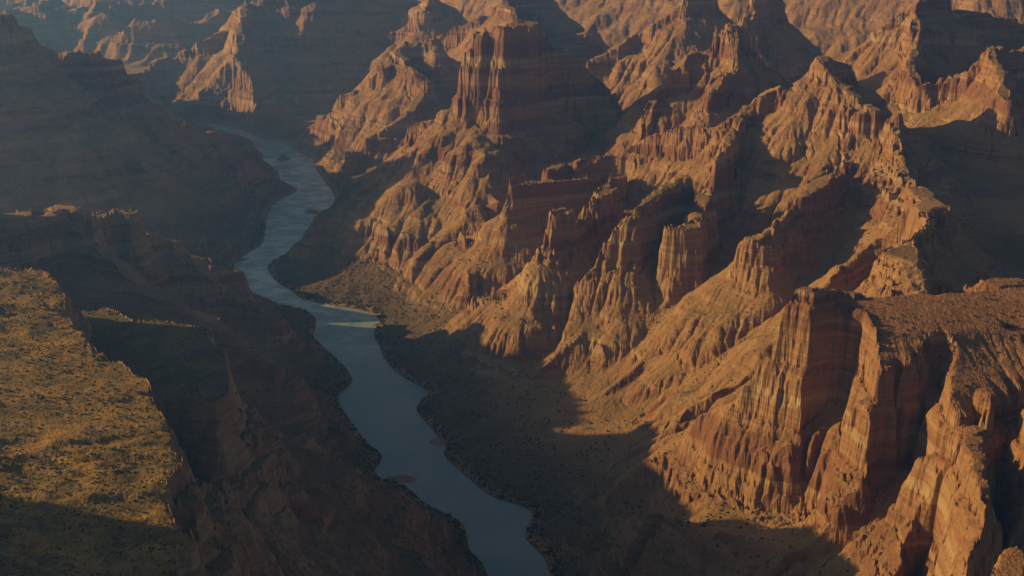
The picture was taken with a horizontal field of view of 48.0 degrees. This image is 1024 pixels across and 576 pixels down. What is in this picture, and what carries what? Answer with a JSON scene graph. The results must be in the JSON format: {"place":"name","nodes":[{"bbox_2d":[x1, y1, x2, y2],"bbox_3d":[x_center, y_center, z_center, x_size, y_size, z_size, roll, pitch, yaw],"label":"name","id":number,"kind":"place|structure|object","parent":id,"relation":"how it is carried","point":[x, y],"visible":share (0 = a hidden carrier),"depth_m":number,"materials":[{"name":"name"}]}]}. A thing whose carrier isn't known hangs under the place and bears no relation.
{"place":"outdoors","nodes":[
{"label":"outdoors","id":0,"kind":"place"},
{"bbox_2d":[0,264,227,575],"bbox_3d":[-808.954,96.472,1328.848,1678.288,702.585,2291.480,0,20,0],"label":"grassy mesa","id":1,"kind":"structure","parent":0,"point":[192,518],"depth_m":1078.78,"materials":[{"name":"plant"}]},
{"bbox_2d":[0,13,294,269],"bbox_3d":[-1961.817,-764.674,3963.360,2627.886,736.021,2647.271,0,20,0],"label":"canyon wall","id":2,"kind":"structure","parent":0,"point":[89,131],"depth_m":3171.97,"materials":[{"name":"brown stone"}]},
{"bbox_2d":[0,204,370,461],"bbox_3d":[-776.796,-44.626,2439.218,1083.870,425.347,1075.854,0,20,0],"label":"promontory","id":3,"kind":"structure","parent":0,"point":[121,261],"depth_m":2245.84,"materials":[{"name":"brown stone"}]},
{"bbox_2d":[130,0,421,132],"bbox_3d":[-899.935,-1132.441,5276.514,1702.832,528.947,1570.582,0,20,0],"label":"mountain","id":4,"kind":"structure","parent":0,"point":[247,67],"depth_m":5011.24,"materials":[{"name":"brown stone"}]},
{"bbox_2d":[81,306,487,575],"bbox_3d":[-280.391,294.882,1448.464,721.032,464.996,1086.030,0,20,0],"label":"terrace","id":5,"kind":"structure","parent":0,"point":[301,500],"depth_m":1431.92,"materials":[{"name":"brown stone"}]},
{"bbox_2d":[197,124,550,575],"bbox_3d":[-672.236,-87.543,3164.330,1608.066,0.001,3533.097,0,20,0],"label":"river","id":6,"kind":"structure","parent":0,"point":[379,398],"depth_m":2304.42,"materials":[{"name":"liquid"}]},
{"bbox_2d":[236,257,249,261],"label":"gravel bar","id":7,"kind":"object","parent":6,"relation":"in","point":[240,259],"visible":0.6,"depth_m":3135.33,"materials":[{"name":"gravel"}]},
{"bbox_2d":[276,153,290,160],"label":"river rock","id":8,"kind":"object","parent":6,"relation":"in","point":[283,157],"visible":1,"depth_m":4208.03,"materials":[{"name":"stone"}]},
{"bbox_2d":[304,210,317,213],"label":"gravel bar","id":9,"kind":"object","parent":6,"relation":"in","point":[311,212],"visible":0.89,"depth_m":3566.06,"materials":[{"name":"gravel"}]},
{"bbox_2d":[386,475,415,482],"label":"gravel bar","id":10,"kind":"object","parent":6,"relation":"on","point":[403,478],"visible":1,"depth_m":2006.30,"materials":[{"name":"gravel"}]},
{"bbox_2d":[427,437,444,446],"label":"gravel bar","id":11,"kind":"object","parent":6,"relation":"in","point":[438,441],"visible":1,"depth_m":2134.15,"materials":[{"name":"gravel"}]},
{"bbox_2d":[288,20,621,291],"bbox_3d":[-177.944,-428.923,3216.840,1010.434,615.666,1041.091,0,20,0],"label":"rock tower","id":12,"kind":"structure","parent":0,"point":[530,102],"depth_m":3084.67,"materials":[{"name":"brown stone"}]},
{"bbox_2d":[353,0,584,107],"bbox_3d":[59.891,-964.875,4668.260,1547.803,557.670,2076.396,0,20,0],"label":"peak","id":13,"kind":"structure","parent":0,"point":[453,29],"depth_m":4555.34,"materials":[{"name":"brown stone"}]},
{"bbox_2d":[0,0,1023,575],"bbox_3d":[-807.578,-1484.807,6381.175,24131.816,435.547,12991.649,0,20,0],"label":"valley floor","id":14,"kind":"structure","parent":0,"point":[136,46],"depth_m":2331.03,"materials":[{"name":"brown soil"}]},
{"bbox_2d":[0,58,1023,575],"bbox_3d":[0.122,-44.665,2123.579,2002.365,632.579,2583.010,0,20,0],"label":"scrub","id":15,"kind":"object","parent":14,"relation":"on","point":[452,458],"visible":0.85,"depth_m":1871.88,"materials":[{"name":"green plant"}]},
{"bbox_2d":[0,0,1023,129],"bbox_3d":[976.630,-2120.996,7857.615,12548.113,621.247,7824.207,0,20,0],"label":"hills","id":16,"kind":"structure","parent":0,"point":[832,27],"depth_m":5569.72,"materials":[{"name":"brown stone"}]},
{"bbox_2d":[290,22,793,176],"bbox_3d":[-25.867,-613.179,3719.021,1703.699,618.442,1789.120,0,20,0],"label":"crag","id":17,"kind":"structure","parent":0,"point":[376,112],"depth_m":3949.64,"materials":[{"name":"brown stone"}]},
{"bbox_2d":[411,99,755,425],"bbox_3d":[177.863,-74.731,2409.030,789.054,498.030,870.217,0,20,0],"label":"spur","id":18,"kind":"structure","parent":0,"point":[585,286],"depth_m":2350.48,"materials":[{"name":"brown stone"}]},
{"bbox_2d":[404,56,1010,575],"bbox_3d":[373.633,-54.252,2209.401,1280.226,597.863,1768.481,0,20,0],"label":"ridge","id":19,"kind":"structure","parent":0,"point":[810,234],"depth_m":2307.20,"materials":[{"name":"brown stone"}]},
{"bbox_2d":[536,278,1023,575],"bbox_3d":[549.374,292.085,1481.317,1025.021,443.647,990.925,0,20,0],"label":"headland","id":20,"kind":"structure","parent":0,"point":[957,509],"depth_m":1581.38,"materials":[{"name":"brown stone"}]},
{"bbox_2d":[999,321,1010,328],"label":"shrub","id":21,"kind":"object","parent":20,"relation":"on","point":[1004,325],"visible":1,"depth_m":1588.10,"materials":[{"name":"green plant"}]},
{"bbox_2d":[560,0,1023,113],"bbox_3d":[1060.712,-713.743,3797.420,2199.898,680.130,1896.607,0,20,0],"label":"mountain ridge","id":22,"kind":"structure","parent":0,"point":[895,60],"depth_m":3684.38,"materials":[{"name":"brown stone"}]},
{"bbox_2d":[902,45,1023,183],"bbox_3d":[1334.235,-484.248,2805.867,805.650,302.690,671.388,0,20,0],"label":"butte","id":23,"kind":"object","parent":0,"point":[968,126],"visible":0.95,"depth_m":2712.53,"materials":[{"name":"brown stone"}]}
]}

